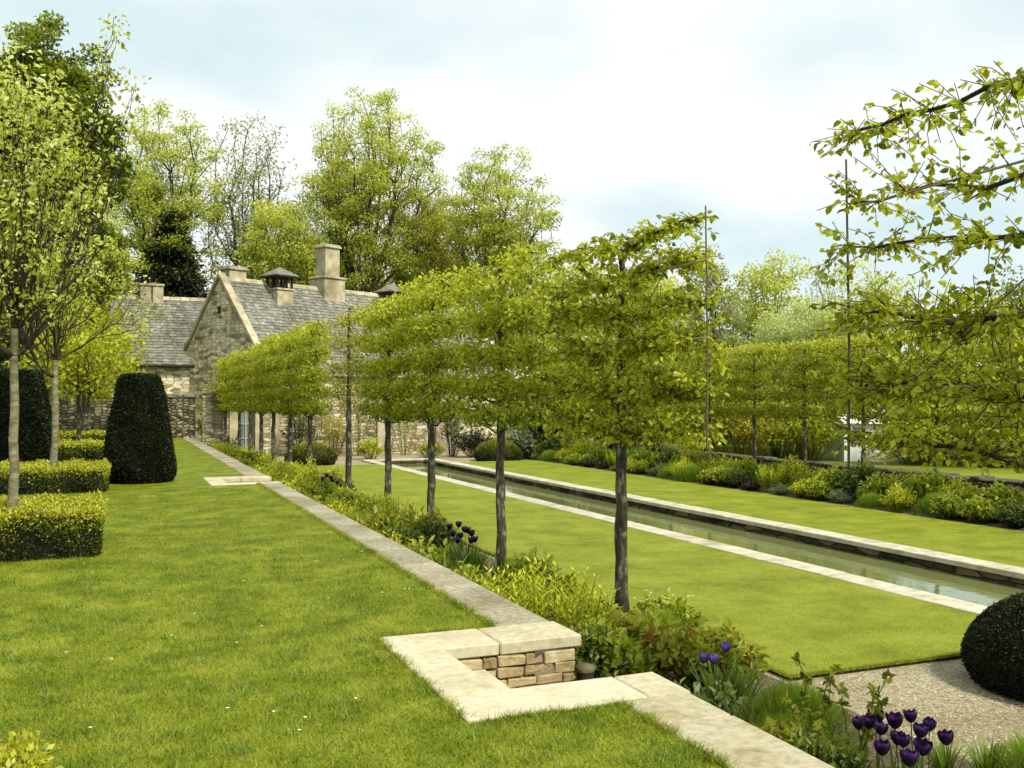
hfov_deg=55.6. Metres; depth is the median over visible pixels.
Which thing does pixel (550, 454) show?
feathery perennial
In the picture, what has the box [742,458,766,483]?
lily clump
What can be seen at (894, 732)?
tulip
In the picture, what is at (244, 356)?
pleached tree
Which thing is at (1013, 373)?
pleached tree
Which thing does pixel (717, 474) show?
green perennial
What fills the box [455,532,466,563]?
tulip
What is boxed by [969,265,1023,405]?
cherry tree
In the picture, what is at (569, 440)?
wall shrub
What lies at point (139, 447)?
yew cone
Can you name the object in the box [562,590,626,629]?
green perennial
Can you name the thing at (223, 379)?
pleached tree
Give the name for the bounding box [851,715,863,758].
tulip
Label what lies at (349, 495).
green perennial
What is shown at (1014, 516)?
glossy shrub
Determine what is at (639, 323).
lime tree
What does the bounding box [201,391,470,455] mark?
garden wall
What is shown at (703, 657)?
tulip
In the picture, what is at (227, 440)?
wall shrub
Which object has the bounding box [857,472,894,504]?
green perennial
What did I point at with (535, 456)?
silver cushion
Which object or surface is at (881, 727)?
tulip
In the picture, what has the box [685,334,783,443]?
hazel tree
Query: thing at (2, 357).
beech tree
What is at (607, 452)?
lily clump
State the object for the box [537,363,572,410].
pleached tree
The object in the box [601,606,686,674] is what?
red tinged peony
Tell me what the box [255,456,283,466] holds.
green perennial
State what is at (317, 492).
green perennial
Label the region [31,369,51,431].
yew cone
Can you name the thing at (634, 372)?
pleached tree
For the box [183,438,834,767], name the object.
retaining wall
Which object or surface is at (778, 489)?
silver cushion
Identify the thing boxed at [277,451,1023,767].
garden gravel
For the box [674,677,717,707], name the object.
variegated plant
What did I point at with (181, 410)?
rubble wall
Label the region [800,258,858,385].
bare tree
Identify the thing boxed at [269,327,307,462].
pleached tree
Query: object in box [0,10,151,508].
young tree
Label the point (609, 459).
feathery perennial
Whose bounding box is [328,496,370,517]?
lime spurge
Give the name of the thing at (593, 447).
green perennial
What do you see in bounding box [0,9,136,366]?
maple tree
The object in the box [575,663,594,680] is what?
garden lamp
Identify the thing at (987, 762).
lily clump
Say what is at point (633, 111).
sky
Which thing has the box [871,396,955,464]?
wall shrub
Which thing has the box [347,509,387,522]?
feathery perennial
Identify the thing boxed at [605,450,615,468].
lime spurge
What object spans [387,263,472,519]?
pleached tree
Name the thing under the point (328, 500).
green perennial
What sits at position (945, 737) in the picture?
tulip
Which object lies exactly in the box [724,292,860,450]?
willow tree
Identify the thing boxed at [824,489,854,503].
silver cushion
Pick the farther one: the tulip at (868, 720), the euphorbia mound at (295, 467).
the euphorbia mound at (295, 467)
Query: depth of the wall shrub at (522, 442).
38.21 m
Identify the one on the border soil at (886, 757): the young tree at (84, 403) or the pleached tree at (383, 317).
the pleached tree at (383, 317)
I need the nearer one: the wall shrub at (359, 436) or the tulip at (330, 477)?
the tulip at (330, 477)
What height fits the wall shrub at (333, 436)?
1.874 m
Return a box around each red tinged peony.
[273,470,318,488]
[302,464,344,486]
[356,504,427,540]
[395,504,454,538]
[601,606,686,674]
[645,613,772,692]
[755,716,860,767]
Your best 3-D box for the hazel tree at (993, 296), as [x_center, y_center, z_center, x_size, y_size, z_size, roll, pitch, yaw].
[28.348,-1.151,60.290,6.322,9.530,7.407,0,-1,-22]
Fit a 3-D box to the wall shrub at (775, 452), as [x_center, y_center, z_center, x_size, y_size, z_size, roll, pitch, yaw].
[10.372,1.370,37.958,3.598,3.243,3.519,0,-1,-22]
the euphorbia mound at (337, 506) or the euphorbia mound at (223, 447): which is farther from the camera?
the euphorbia mound at (223, 447)
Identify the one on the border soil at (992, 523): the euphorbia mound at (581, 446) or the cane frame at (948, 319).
the euphorbia mound at (581, 446)
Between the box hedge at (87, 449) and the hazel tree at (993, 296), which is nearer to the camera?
the box hedge at (87, 449)
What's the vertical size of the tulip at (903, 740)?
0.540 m
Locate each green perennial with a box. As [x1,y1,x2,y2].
[239,456,255,466]
[248,461,280,476]
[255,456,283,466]
[275,461,306,476]
[296,482,329,500]
[301,491,318,500]
[311,495,329,501]
[317,494,355,511]
[333,487,366,504]
[346,493,384,513]
[408,535,464,570]
[447,561,507,593]
[479,580,511,598]
[491,547,579,598]
[523,443,540,458]
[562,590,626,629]
[564,452,581,464]
[565,441,586,454]
[566,615,658,679]
[581,442,611,460]
[583,446,609,461]
[621,589,707,631]
[627,446,657,467]
[630,458,652,473]
[643,450,663,470]
[663,449,704,465]
[691,458,713,470]
[696,467,714,484]
[704,464,734,485]
[713,461,733,469]
[723,455,762,476]
[795,476,835,500]
[800,467,822,484]
[803,463,855,497]
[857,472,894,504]
[901,467,958,510]
[928,491,963,519]
[941,483,982,516]
[955,494,1003,523]
[972,480,1023,521]
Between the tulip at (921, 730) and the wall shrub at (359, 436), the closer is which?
the tulip at (921, 730)
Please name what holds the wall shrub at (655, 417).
on the orchard grass at (996, 472)
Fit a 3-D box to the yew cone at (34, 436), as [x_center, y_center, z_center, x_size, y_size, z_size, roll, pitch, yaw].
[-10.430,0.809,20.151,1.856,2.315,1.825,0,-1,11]
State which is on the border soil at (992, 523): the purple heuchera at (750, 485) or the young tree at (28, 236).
the purple heuchera at (750, 485)
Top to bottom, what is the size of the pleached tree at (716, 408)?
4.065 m
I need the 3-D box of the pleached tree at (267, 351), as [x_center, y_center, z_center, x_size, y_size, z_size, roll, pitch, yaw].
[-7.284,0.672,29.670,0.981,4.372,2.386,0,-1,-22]
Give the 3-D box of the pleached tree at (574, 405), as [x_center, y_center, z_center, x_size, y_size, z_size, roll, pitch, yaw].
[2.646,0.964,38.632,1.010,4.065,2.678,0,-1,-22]
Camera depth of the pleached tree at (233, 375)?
35.85 m
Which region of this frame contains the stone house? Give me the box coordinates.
[183,244,497,441]
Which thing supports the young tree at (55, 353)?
on the lawn at (189, 466)
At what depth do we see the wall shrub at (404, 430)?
41.40 m
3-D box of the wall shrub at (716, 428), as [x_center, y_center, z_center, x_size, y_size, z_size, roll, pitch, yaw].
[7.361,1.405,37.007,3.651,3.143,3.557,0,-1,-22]
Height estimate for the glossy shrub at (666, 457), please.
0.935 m
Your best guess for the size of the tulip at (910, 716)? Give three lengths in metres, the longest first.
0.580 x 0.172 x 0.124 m
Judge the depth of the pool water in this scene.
16.43 m
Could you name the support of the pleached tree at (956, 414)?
on the border soil at (992, 523)
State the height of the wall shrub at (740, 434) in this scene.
2.934 m
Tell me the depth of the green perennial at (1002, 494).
18.80 m
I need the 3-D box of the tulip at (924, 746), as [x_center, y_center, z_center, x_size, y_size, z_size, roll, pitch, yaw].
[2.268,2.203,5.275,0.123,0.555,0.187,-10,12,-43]
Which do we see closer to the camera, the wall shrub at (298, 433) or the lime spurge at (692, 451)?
the lime spurge at (692, 451)
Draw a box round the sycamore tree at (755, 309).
[724,248,833,373]
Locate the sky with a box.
[0,0,1023,378]
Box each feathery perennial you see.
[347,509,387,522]
[533,449,559,461]
[602,445,646,471]
[602,452,615,465]
[635,606,696,639]
[647,463,678,479]
[664,463,703,482]
[730,675,877,765]
[748,706,873,767]
[749,461,788,488]
[758,680,882,743]
[783,472,809,493]
[845,492,891,509]
[897,489,961,519]
[964,731,1023,767]
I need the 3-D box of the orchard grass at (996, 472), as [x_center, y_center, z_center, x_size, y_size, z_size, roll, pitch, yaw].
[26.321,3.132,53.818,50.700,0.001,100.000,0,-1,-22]
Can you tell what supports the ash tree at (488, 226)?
on the orchard grass at (996, 472)
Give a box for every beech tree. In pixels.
[0,248,80,395]
[44,240,139,394]
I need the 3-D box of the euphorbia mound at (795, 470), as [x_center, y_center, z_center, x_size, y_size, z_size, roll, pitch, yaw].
[7.250,2.292,25.074,1.167,0.986,1.341,1,-1,-33]
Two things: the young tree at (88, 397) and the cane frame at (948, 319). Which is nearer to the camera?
the cane frame at (948, 319)
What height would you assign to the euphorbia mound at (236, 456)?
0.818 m
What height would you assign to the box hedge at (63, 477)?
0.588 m
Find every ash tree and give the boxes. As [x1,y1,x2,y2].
[103,98,236,295]
[230,197,327,285]
[437,140,564,368]
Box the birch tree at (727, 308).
[673,241,749,448]
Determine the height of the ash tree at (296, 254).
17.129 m
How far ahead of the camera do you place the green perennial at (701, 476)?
27.04 m
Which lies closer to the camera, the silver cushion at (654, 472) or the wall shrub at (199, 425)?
the silver cushion at (654, 472)
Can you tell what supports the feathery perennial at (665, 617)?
on the border soil at (886, 757)
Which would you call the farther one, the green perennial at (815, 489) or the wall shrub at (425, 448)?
the wall shrub at (425, 448)
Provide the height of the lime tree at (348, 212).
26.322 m
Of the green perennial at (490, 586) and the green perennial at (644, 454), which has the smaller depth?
the green perennial at (490, 586)
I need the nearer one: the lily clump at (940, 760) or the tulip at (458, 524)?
the lily clump at (940, 760)
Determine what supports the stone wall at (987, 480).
on the meadow
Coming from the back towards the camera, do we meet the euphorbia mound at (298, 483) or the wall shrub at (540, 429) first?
the wall shrub at (540, 429)
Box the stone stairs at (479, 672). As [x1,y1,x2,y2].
[378,621,689,722]
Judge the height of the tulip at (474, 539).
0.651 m
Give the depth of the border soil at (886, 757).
6.83 m
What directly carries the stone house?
on the back lawn
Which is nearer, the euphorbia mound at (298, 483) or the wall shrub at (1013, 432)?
the euphorbia mound at (298, 483)
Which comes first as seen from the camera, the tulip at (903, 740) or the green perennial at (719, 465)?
the tulip at (903, 740)
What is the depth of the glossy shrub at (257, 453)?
31.11 m
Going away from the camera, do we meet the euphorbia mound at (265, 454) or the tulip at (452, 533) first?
the tulip at (452, 533)
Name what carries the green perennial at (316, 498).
on the border soil at (886, 757)
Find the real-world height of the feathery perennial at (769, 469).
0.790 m
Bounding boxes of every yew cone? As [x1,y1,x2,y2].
[0,368,51,462]
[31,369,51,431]
[102,372,177,483]
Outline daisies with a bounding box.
[89,541,409,729]
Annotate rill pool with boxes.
[361,458,1023,614]
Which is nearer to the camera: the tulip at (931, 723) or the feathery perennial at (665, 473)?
the tulip at (931, 723)
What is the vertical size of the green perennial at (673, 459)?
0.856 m
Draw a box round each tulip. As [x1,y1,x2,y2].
[324,473,332,492]
[329,475,333,497]
[445,523,453,561]
[449,530,455,566]
[453,537,461,570]
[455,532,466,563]
[456,521,463,556]
[460,537,472,563]
[461,526,470,562]
[464,527,477,568]
[468,529,482,564]
[470,536,478,574]
[698,653,709,693]
[707,641,731,684]
[708,653,729,693]
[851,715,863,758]
[852,713,876,767]
[857,720,888,767]
[862,708,884,767]
[872,711,902,767]
[873,738,889,767]
[890,729,904,767]
[891,709,916,767]
[896,732,910,767]
[899,721,928,767]
[899,747,919,767]
[913,736,932,767]
[915,716,936,767]
[921,728,953,767]
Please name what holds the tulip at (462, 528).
on the border soil at (886, 757)
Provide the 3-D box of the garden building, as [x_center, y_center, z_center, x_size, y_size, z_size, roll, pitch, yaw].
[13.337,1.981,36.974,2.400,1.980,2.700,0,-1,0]
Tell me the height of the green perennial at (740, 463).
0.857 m
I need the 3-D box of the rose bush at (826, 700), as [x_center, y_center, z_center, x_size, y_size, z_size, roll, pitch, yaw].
[1.838,2.099,6.035,0.292,0.800,0.494,-1,-1,43]
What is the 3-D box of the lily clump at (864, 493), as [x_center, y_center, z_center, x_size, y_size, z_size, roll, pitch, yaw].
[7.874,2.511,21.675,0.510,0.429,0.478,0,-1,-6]
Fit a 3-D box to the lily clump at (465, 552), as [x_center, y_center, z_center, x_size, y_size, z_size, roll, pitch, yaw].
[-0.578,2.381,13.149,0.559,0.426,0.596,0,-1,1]
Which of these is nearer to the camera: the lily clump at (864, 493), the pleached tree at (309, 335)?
the lily clump at (864, 493)
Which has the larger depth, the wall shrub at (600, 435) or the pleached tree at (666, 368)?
the wall shrub at (600, 435)
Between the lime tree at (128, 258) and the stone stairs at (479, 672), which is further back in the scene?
the lime tree at (128, 258)
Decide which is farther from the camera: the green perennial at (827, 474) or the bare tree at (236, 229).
the bare tree at (236, 229)
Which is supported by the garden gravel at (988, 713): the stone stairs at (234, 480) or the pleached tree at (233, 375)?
the stone stairs at (234, 480)
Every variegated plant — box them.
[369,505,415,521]
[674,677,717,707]
[684,678,767,719]
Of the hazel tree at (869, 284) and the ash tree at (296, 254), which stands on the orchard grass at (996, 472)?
the hazel tree at (869, 284)
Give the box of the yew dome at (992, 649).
[959,591,1023,702]
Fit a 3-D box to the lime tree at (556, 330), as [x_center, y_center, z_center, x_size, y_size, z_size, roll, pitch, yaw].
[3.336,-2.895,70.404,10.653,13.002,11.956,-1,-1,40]
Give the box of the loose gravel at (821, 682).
[799,660,1023,760]
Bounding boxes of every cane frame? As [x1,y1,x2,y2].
[555,205,708,448]
[839,159,1023,467]
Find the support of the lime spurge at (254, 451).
on the border soil at (886, 757)
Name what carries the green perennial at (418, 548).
on the border soil at (886, 757)
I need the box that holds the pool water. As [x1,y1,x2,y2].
[393,463,1023,605]
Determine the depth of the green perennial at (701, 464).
28.50 m
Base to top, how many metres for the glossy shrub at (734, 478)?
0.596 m
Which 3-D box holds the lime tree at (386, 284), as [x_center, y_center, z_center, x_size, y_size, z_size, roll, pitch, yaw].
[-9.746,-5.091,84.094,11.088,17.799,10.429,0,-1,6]
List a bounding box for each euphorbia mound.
[214,442,233,453]
[230,452,250,460]
[253,450,279,464]
[278,461,305,478]
[282,468,328,500]
[322,482,351,496]
[326,497,358,514]
[360,491,407,514]
[383,529,411,546]
[553,447,570,462]
[567,437,595,455]
[626,457,635,472]
[667,456,697,480]
[703,452,734,471]
[767,454,815,489]
[787,478,806,497]
[877,482,918,512]
[928,475,984,495]
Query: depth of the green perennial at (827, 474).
23.11 m
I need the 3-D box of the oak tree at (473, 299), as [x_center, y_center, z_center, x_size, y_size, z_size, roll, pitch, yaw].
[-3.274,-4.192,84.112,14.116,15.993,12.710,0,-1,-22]
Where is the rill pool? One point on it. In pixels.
(1000, 573)
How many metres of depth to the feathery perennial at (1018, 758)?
5.97 m
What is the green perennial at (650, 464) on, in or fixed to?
on the border soil at (992, 523)
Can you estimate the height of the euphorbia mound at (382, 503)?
0.786 m
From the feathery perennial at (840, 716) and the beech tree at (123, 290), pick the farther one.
the beech tree at (123, 290)
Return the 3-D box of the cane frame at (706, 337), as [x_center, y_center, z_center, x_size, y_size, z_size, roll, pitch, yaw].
[1.150,-0.491,10.265,0.066,2.200,3.360,0,-1,-22]
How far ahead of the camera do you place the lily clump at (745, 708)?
6.62 m
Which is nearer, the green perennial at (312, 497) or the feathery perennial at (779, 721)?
the feathery perennial at (779, 721)
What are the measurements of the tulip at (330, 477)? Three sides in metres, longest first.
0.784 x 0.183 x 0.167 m
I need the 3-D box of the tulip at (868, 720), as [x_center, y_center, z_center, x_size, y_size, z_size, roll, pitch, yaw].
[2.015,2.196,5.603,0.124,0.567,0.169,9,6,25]
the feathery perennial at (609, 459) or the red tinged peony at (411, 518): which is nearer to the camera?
the red tinged peony at (411, 518)
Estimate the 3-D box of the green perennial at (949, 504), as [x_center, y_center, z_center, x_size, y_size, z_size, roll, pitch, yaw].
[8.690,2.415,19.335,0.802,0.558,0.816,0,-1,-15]
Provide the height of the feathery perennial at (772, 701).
0.512 m
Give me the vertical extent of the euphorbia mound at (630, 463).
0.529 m
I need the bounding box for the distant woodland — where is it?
[48,340,1022,411]
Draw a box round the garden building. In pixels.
[823,410,902,460]
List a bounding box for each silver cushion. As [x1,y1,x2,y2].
[529,453,541,459]
[646,466,659,475]
[767,483,791,494]
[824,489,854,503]
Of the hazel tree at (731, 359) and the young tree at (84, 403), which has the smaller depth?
the young tree at (84, 403)
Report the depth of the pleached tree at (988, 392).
6.29 m
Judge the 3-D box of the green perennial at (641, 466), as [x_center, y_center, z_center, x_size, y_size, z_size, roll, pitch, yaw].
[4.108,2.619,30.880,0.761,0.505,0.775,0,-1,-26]
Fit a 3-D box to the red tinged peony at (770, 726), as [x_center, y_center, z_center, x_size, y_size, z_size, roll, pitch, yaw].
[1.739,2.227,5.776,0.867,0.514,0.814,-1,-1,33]
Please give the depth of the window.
35.74 m
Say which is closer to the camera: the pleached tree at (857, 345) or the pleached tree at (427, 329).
the pleached tree at (427, 329)
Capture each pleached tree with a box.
[213,356,236,444]
[223,350,252,450]
[234,341,258,453]
[243,339,271,452]
[255,334,287,461]
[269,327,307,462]
[286,318,336,472]
[315,300,382,491]
[349,289,420,504]
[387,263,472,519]
[440,240,567,569]
[527,210,735,615]
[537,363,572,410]
[558,360,595,426]
[588,362,616,448]
[610,357,654,448]
[642,351,692,452]
[679,346,738,461]
[715,341,788,463]
[764,336,843,470]
[808,61,1023,477]
[817,333,905,468]
[885,330,991,479]
[961,323,1023,429]
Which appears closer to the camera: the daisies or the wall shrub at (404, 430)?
the daisies
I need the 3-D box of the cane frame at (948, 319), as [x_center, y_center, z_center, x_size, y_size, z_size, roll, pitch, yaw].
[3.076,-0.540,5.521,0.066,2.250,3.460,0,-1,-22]
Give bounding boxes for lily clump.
[429,550,478,571]
[438,535,477,560]
[452,543,498,574]
[452,546,488,560]
[476,549,520,576]
[599,445,615,462]
[653,460,668,477]
[678,653,763,702]
[705,649,772,699]
[714,695,783,725]
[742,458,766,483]
[855,487,872,505]
[920,738,974,767]
[953,729,1016,767]
[1004,724,1023,763]
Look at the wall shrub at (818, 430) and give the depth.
35.59 m
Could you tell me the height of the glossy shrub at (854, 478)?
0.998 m
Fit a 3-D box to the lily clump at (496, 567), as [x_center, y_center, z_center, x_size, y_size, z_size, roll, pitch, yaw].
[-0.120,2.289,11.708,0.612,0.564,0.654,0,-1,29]
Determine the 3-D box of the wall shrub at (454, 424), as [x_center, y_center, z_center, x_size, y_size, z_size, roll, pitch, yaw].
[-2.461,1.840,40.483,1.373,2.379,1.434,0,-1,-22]
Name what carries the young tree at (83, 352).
on the lawn at (189, 466)
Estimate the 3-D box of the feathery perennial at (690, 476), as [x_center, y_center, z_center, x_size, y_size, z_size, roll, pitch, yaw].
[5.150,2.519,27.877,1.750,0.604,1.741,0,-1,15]
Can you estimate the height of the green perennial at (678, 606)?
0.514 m
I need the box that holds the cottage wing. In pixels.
[109,283,205,397]
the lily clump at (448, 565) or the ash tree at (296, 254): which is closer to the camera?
the lily clump at (448, 565)
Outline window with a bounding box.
[853,428,860,442]
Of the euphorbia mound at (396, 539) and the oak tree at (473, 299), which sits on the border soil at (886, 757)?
the euphorbia mound at (396, 539)
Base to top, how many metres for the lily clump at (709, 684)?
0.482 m
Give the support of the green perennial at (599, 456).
on the border soil at (992, 523)
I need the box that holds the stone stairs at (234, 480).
[203,476,280,485]
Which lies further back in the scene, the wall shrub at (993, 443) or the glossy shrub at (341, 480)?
the wall shrub at (993, 443)
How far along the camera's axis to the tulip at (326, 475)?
20.45 m
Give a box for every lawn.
[0,438,726,767]
[300,464,977,680]
[460,460,1023,567]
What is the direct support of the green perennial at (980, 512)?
on the border soil at (992, 523)
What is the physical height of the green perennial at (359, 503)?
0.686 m
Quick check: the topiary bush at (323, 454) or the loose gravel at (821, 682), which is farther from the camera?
the topiary bush at (323, 454)
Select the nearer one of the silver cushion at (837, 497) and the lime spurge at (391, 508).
the lime spurge at (391, 508)
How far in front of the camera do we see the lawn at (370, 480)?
12.33 m
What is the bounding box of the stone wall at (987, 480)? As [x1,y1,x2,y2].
[601,443,1023,501]
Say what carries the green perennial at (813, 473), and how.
on the border soil at (992, 523)
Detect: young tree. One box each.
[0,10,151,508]
[0,198,165,466]
[0,289,155,440]
[39,316,134,431]
[43,331,142,430]
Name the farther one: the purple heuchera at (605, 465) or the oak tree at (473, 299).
the oak tree at (473, 299)
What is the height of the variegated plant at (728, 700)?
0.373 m
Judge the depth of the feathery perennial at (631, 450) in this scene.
32.22 m
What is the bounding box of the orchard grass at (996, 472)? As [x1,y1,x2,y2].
[484,422,1023,479]
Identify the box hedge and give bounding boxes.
[0,457,111,495]
[0,490,108,562]
[0,729,63,767]
[57,438,104,462]
[59,429,105,440]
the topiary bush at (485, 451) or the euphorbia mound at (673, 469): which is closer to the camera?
the euphorbia mound at (673, 469)
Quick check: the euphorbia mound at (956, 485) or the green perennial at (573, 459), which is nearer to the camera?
the euphorbia mound at (956, 485)
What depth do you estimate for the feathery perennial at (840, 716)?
6.91 m
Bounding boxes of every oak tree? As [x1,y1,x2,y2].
[379,182,478,312]
[436,253,534,345]
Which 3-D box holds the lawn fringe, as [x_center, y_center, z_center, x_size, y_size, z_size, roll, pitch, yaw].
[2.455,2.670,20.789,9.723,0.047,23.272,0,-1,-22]
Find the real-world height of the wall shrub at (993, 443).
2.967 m
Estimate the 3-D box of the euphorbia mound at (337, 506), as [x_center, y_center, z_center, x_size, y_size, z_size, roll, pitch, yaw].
[-2.841,2.244,16.033,0.897,0.800,1.030,-1,-1,36]
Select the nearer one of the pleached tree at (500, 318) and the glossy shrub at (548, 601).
the glossy shrub at (548, 601)
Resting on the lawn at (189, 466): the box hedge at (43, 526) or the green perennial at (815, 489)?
the box hedge at (43, 526)
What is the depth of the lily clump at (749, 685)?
7.33 m
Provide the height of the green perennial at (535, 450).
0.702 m
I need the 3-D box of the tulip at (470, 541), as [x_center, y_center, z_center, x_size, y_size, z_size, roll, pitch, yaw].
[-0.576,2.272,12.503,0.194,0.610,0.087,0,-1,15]
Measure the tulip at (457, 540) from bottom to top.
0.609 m
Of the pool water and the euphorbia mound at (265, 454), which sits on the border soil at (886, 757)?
the euphorbia mound at (265, 454)
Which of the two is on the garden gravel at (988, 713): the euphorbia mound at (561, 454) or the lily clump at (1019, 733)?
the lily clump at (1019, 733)
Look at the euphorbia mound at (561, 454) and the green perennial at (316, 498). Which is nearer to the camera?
the green perennial at (316, 498)
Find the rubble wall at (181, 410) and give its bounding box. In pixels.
[49,393,195,437]
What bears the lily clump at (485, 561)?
on the border soil at (886, 757)
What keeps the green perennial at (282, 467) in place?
on the border soil at (886, 757)
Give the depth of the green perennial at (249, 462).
27.75 m
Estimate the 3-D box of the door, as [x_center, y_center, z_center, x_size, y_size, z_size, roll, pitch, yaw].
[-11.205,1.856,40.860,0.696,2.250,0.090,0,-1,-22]
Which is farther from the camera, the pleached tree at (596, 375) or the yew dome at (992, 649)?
the pleached tree at (596, 375)
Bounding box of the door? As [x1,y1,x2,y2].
[241,402,253,451]
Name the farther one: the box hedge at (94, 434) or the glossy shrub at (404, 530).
the box hedge at (94, 434)
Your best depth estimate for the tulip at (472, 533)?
12.51 m
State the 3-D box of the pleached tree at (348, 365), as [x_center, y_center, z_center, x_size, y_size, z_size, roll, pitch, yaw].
[-3.556,0.434,21.152,0.987,4.585,3.942,0,-1,-22]
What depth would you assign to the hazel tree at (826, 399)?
40.54 m
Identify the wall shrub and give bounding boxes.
[195,363,218,420]
[195,418,201,436]
[215,428,242,447]
[278,413,319,445]
[316,414,351,455]
[337,410,377,455]
[352,435,384,459]
[391,422,426,454]
[414,442,446,457]
[436,415,467,456]
[451,427,495,457]
[505,426,538,459]
[509,399,566,445]
[552,428,597,448]
[590,401,627,448]
[629,412,667,447]
[673,386,741,452]
[704,387,790,455]
[748,380,812,458]
[772,391,846,460]
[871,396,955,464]
[903,404,997,463]
[943,402,1023,467]
[996,423,1023,461]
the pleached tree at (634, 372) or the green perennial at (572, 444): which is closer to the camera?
the pleached tree at (634, 372)
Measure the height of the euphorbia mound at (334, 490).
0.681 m
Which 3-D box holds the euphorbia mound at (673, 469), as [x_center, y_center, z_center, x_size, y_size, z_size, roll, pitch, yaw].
[5.023,2.466,28.353,0.857,0.736,0.985,1,-1,-39]
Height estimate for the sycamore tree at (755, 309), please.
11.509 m
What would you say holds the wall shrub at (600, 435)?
on the border soil at (992, 523)
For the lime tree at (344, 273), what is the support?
on the back lawn
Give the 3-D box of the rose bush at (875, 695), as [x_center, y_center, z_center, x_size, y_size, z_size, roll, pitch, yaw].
[2.116,2.096,5.872,0.292,0.800,0.494,0,-1,-22]
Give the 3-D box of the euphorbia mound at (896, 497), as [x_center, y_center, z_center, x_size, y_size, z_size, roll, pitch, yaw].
[8.153,2.386,20.523,0.741,0.652,0.851,0,-1,-26]
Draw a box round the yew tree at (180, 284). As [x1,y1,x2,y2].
[130,208,209,298]
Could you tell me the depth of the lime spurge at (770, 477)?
24.80 m
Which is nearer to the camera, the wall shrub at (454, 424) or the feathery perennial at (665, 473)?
the feathery perennial at (665, 473)
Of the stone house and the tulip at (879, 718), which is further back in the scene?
the stone house
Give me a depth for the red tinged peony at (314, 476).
22.23 m
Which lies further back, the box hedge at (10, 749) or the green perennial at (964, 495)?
the green perennial at (964, 495)
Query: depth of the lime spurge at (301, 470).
23.95 m
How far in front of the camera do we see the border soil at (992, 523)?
21.98 m
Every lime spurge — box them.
[210,438,239,454]
[238,445,258,454]
[248,459,290,480]
[285,457,322,478]
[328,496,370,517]
[375,492,417,519]
[473,553,567,619]
[497,556,600,630]
[527,564,620,631]
[560,436,581,449]
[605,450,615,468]
[678,439,713,463]
[755,464,785,492]
[886,467,928,507]
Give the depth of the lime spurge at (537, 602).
8.34 m
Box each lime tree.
[74,213,144,397]
[273,202,382,290]
[284,84,454,295]
[355,225,457,291]
[492,258,600,425]
[569,260,705,425]
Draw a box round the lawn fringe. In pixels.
[416,473,1023,677]
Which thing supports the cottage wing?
on the back lawn
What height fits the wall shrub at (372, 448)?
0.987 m
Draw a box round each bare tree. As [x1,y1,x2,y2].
[200,110,305,277]
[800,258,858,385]
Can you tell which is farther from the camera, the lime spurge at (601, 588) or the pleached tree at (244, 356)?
the pleached tree at (244, 356)
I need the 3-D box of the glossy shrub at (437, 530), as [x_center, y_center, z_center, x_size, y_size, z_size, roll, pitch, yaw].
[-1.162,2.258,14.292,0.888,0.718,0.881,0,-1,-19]
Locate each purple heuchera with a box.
[595,462,609,468]
[738,481,761,490]
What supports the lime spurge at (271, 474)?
on the border soil at (886, 757)
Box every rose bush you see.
[779,651,842,744]
[832,667,896,763]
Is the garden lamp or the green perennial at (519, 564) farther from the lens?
the green perennial at (519, 564)
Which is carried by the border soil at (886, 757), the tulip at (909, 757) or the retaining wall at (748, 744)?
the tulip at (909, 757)
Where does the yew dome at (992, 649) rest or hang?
on the garden gravel at (988, 713)
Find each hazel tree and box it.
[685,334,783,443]
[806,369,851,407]
[816,259,932,409]
[918,286,1006,412]
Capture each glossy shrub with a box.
[228,447,256,462]
[247,447,277,459]
[318,474,356,491]
[382,520,438,552]
[414,514,464,557]
[513,580,577,626]
[539,434,562,459]
[568,618,630,680]
[579,453,599,467]
[652,448,679,466]
[720,466,753,487]
[779,720,876,767]
[830,459,893,501]
[989,499,1023,528]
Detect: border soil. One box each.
[463,546,975,767]
[549,461,1023,529]
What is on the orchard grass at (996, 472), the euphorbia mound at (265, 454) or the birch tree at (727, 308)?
the birch tree at (727, 308)
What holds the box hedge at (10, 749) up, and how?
on the lawn at (189, 466)
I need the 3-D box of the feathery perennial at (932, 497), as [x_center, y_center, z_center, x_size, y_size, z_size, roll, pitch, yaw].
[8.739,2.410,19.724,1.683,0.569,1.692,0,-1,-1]
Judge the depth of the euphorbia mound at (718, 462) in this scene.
27.92 m
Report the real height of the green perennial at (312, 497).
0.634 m
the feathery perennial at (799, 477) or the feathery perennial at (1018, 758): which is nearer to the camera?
the feathery perennial at (1018, 758)
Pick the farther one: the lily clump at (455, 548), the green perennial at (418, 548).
the lily clump at (455, 548)

